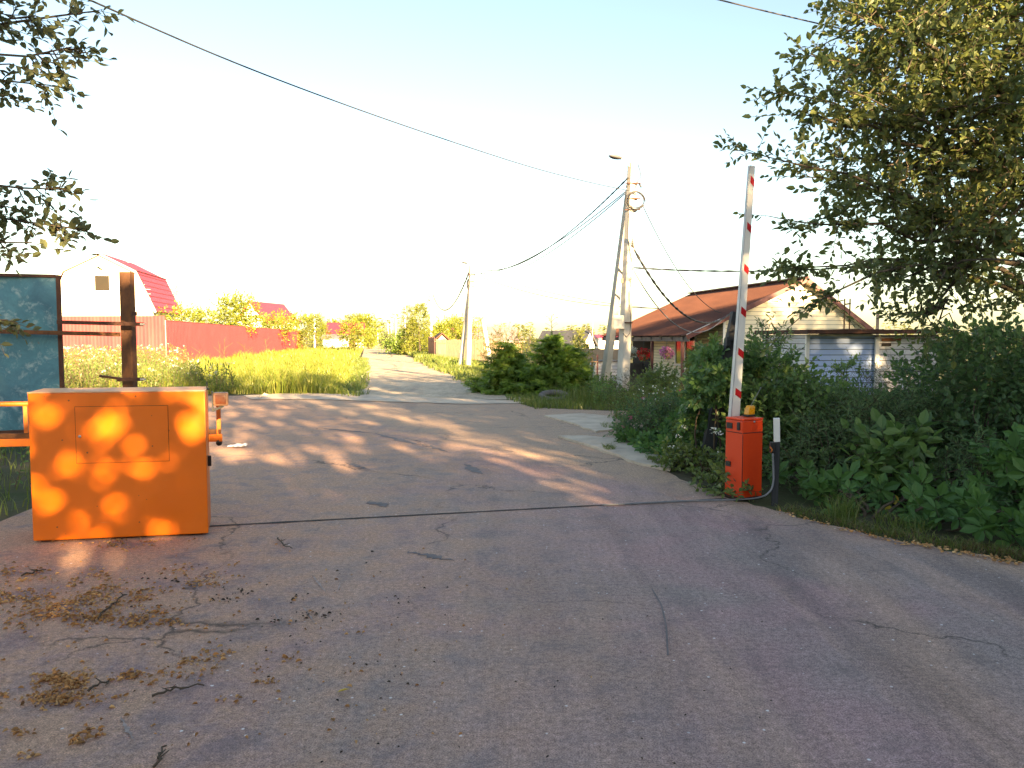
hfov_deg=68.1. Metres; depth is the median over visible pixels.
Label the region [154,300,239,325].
bush
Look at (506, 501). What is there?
road
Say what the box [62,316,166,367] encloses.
corrugated fence
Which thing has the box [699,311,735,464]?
leaning timber
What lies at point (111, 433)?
door
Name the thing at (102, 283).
window
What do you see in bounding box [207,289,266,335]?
bush
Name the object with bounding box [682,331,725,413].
creeper
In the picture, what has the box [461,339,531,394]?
spruce
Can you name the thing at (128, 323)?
rusty post
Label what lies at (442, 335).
wooden hut
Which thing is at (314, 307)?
utility pole
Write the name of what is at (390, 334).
bush
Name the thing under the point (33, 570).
fallen twig
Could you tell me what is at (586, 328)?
wood
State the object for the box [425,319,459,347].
broadleaf tree
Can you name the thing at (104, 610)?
fallen twig
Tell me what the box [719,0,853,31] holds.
overhead cable
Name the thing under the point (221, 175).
sky
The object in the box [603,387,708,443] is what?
rose bush
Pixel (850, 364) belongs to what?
vine bush
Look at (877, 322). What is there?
thin mast
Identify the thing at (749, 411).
beacon
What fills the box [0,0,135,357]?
broadleaf tree
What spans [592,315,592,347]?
television mast
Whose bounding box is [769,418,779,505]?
marker post
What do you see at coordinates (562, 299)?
overhead cable
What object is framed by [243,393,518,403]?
concrete strip
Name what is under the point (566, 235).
overhead cable
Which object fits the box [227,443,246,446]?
paper scrap
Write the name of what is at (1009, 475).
ground creeper
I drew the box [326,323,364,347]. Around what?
roadside house
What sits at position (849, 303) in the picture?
pipe frame
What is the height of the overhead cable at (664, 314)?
1.714 m
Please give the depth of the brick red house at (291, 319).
113.06 m
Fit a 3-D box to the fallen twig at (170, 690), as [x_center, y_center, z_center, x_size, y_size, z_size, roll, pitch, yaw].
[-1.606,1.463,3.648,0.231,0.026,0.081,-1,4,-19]
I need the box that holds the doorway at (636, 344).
[633,336,651,382]
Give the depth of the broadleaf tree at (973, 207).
8.45 m
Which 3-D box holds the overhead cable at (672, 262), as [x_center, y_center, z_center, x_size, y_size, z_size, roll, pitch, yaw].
[5.559,-3.681,23.929,0.024,2.654,8.316,2,4,30]
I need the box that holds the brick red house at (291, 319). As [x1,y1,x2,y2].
[262,313,300,329]
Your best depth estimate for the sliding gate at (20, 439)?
6.79 m
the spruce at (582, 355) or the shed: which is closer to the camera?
the shed
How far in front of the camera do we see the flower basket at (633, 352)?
32.42 m
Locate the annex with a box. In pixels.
[321,334,359,347]
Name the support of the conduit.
on the road
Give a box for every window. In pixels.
[93,274,110,291]
[674,336,696,365]
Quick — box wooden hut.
[434,333,449,353]
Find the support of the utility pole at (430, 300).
on the ground at (18, 496)
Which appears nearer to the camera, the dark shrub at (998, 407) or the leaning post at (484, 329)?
the dark shrub at (998, 407)
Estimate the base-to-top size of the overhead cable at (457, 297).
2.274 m
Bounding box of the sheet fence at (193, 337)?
[163,320,302,365]
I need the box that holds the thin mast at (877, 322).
[876,314,878,334]
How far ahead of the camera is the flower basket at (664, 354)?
28.66 m
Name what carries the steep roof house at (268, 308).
on the ground at (18, 496)
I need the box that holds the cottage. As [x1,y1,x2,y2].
[600,276,873,391]
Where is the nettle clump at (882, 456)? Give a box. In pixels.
[812,407,957,507]
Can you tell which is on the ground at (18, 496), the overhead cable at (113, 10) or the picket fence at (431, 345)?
the picket fence at (431, 345)
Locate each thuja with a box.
[396,317,426,354]
[399,301,436,353]
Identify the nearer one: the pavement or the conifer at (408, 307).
the pavement
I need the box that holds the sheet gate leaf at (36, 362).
[0,273,119,432]
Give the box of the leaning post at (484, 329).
[482,319,490,353]
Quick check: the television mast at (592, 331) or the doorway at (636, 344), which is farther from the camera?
the television mast at (592, 331)
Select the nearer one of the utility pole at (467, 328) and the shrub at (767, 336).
the shrub at (767, 336)
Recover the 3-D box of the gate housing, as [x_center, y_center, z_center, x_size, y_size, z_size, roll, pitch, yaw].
[-3.388,0.645,6.627,1.468,1.310,0.569,-1,4,-11]
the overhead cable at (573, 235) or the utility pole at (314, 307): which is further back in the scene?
the utility pole at (314, 307)
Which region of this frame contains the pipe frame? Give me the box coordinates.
[843,299,850,328]
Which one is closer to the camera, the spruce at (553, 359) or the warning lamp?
the warning lamp
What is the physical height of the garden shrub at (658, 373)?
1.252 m
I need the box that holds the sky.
[0,0,1023,338]
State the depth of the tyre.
20.96 m
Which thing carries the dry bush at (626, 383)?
on the ground at (18, 496)
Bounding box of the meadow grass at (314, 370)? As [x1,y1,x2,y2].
[65,345,362,393]
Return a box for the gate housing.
[27,382,211,541]
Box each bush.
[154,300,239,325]
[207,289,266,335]
[246,310,301,344]
[260,309,318,348]
[332,317,372,350]
[360,327,381,348]
[375,328,418,354]
[375,331,395,348]
[382,341,398,352]
[428,313,480,350]
[476,325,541,371]
[570,336,596,367]
[571,329,585,348]
[603,365,664,406]
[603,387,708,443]
[818,352,933,392]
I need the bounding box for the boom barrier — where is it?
[724,165,763,500]
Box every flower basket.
[630,342,637,359]
[636,341,649,361]
[659,342,674,360]
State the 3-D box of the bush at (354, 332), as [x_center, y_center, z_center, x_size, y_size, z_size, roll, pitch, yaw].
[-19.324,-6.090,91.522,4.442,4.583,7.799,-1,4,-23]
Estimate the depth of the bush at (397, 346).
78.04 m
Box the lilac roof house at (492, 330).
[457,327,524,352]
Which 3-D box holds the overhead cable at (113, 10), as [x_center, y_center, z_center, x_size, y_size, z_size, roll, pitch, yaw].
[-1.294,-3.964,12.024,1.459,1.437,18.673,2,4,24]
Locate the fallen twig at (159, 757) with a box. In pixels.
[152,745,168,767]
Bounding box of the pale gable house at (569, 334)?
[538,330,597,348]
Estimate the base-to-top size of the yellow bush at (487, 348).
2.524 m
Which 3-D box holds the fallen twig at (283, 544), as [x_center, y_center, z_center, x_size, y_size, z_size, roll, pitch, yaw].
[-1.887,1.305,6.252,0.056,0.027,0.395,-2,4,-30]
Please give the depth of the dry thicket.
13.39 m
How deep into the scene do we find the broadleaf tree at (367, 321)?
149.27 m
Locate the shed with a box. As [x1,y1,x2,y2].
[755,329,956,396]
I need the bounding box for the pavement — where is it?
[544,413,670,470]
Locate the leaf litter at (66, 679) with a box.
[0,537,972,767]
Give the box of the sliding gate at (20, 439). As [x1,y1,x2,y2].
[0,401,222,446]
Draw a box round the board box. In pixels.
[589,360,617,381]
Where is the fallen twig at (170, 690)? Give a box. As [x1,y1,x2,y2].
[152,683,203,696]
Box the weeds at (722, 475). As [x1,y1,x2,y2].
[687,457,763,501]
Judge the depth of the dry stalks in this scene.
33.72 m
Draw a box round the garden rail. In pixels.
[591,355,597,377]
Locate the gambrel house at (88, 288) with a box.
[59,242,182,320]
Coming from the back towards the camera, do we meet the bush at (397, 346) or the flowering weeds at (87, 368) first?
the bush at (397, 346)
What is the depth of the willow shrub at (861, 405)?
8.81 m
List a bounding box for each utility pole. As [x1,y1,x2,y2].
[313,291,314,346]
[428,289,432,336]
[458,262,474,364]
[600,155,645,390]
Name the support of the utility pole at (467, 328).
on the ground at (18, 496)
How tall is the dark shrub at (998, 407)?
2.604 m
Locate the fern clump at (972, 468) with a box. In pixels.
[930,425,1018,522]
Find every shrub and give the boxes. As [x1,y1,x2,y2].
[628,360,685,409]
[708,315,1023,459]
[711,325,878,479]
[744,307,798,368]
[762,373,980,495]
[882,298,1023,492]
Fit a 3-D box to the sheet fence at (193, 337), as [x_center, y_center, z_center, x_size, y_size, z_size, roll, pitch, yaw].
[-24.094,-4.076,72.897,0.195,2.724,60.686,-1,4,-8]
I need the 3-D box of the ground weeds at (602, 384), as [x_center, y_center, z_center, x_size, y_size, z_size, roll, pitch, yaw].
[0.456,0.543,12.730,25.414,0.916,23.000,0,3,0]
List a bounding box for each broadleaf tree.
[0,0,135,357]
[310,318,337,344]
[351,312,384,346]
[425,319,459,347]
[713,0,1023,369]
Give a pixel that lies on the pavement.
(622, 450)
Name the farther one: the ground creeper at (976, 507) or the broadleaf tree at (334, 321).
the broadleaf tree at (334, 321)
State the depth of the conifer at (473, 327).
79.59 m
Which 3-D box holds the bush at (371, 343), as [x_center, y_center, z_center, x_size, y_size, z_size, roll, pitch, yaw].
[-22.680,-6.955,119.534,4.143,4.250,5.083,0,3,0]
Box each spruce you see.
[296,311,339,349]
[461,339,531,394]
[495,313,598,397]
[563,342,598,382]
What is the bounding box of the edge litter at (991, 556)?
[772,509,1022,565]
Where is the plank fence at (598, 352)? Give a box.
[579,348,617,360]
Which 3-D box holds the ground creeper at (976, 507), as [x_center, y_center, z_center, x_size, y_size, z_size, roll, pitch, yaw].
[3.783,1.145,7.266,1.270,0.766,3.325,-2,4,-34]
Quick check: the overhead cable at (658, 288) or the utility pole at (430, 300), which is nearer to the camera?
the overhead cable at (658, 288)
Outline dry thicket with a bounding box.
[822,347,928,397]
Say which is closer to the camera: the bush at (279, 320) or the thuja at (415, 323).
the thuja at (415, 323)
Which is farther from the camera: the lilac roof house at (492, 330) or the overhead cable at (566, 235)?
the lilac roof house at (492, 330)
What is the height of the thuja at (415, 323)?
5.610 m
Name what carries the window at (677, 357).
in the cottage
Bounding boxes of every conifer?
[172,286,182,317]
[397,303,421,346]
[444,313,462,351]
[472,316,491,352]
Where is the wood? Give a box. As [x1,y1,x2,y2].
[302,314,986,342]
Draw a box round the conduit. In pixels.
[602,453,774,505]
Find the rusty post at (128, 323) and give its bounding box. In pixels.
[57,272,145,386]
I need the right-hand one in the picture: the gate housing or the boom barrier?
the boom barrier
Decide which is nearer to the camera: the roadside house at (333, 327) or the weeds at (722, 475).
the weeds at (722, 475)
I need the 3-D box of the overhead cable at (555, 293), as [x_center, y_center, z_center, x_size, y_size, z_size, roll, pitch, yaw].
[2.603,-4.966,39.354,11.851,2.465,0.030,3,4,37]
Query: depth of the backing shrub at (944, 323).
11.09 m
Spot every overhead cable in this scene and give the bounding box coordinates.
[88,0,628,190]
[433,272,468,310]
[475,271,664,309]
[476,177,628,270]
[476,275,657,308]
[483,192,624,273]
[501,193,625,275]
[631,245,730,323]
[632,268,721,332]
[633,262,917,271]
[643,206,719,312]
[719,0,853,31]
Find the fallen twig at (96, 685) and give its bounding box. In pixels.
[87,678,109,691]
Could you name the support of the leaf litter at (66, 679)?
on the road
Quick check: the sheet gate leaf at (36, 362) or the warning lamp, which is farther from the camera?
the sheet gate leaf at (36, 362)
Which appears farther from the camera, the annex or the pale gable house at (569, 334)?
the annex
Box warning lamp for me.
[211,391,228,411]
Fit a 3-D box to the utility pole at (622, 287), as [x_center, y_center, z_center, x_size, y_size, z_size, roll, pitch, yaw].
[3.054,-2.722,21.820,1.004,6.886,3.361,0,3,0]
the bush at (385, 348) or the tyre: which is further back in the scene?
the bush at (385, 348)
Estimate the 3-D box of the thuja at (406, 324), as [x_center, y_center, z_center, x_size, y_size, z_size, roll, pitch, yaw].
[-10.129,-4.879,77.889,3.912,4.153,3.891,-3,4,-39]
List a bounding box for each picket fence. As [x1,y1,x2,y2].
[428,337,434,354]
[436,339,496,359]
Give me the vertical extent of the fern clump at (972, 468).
1.093 m
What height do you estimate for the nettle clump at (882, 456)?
1.465 m
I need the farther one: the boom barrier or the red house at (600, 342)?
the red house at (600, 342)
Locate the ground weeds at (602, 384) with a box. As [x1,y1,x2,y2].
[0,372,1020,510]
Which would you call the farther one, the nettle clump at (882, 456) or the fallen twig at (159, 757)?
the nettle clump at (882, 456)
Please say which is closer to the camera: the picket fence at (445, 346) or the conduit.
the conduit
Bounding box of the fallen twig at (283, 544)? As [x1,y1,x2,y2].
[277,537,291,547]
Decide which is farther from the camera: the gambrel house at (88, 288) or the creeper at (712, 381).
the gambrel house at (88, 288)
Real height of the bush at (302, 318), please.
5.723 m
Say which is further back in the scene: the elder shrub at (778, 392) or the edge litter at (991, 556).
the elder shrub at (778, 392)
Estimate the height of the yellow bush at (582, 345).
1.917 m
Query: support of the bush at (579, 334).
on the ground at (18, 496)
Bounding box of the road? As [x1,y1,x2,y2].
[0,395,1023,767]
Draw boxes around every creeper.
[614,411,704,455]
[671,338,777,466]
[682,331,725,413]
[762,453,1023,549]
[960,419,1023,513]
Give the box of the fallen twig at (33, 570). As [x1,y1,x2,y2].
[21,569,45,575]
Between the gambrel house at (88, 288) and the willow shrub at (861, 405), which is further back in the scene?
the gambrel house at (88, 288)
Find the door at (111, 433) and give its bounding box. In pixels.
[75,406,168,462]
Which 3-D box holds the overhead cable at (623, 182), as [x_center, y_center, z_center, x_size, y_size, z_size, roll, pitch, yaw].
[0.495,-5.632,31.551,0.059,1.150,23.261,-1,4,-13]
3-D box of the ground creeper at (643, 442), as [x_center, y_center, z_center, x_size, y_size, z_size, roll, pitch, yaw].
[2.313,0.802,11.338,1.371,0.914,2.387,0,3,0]
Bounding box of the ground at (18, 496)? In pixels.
[0,339,1023,561]
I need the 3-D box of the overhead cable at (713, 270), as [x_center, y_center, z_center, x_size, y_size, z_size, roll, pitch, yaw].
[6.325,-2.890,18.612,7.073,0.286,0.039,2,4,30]
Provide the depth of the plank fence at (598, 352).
44.36 m
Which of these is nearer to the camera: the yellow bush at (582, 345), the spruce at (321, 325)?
the yellow bush at (582, 345)
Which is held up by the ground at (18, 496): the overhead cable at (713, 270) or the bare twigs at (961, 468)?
the bare twigs at (961, 468)
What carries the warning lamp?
attached to the gate housing
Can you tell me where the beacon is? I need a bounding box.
[743,387,760,416]
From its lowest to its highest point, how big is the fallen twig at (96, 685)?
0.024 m
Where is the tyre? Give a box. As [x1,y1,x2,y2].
[538,390,567,400]
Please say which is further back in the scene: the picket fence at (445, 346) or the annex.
the annex
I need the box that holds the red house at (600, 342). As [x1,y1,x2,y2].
[593,335,618,348]
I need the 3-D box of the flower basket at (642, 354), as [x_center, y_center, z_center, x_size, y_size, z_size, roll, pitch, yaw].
[5.418,-1.341,31.139,0.624,0.896,0.598,0,3,0]
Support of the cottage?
on the ground at (18, 496)
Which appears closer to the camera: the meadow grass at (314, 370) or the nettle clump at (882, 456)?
the nettle clump at (882, 456)
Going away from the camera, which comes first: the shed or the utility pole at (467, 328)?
the shed
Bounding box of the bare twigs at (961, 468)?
[931,457,992,481]
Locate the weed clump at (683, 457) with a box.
[647,415,725,485]
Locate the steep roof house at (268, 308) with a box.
[238,301,289,328]
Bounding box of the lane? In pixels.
[354,344,529,399]
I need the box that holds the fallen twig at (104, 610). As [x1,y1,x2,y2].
[97,592,126,619]
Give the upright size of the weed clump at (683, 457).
0.874 m
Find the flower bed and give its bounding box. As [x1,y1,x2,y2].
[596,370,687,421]
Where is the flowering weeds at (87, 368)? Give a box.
[63,343,237,392]
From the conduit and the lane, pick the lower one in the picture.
the conduit
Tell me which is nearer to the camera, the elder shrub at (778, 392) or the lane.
the elder shrub at (778, 392)
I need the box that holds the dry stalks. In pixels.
[187,329,295,364]
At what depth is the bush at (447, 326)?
79.36 m

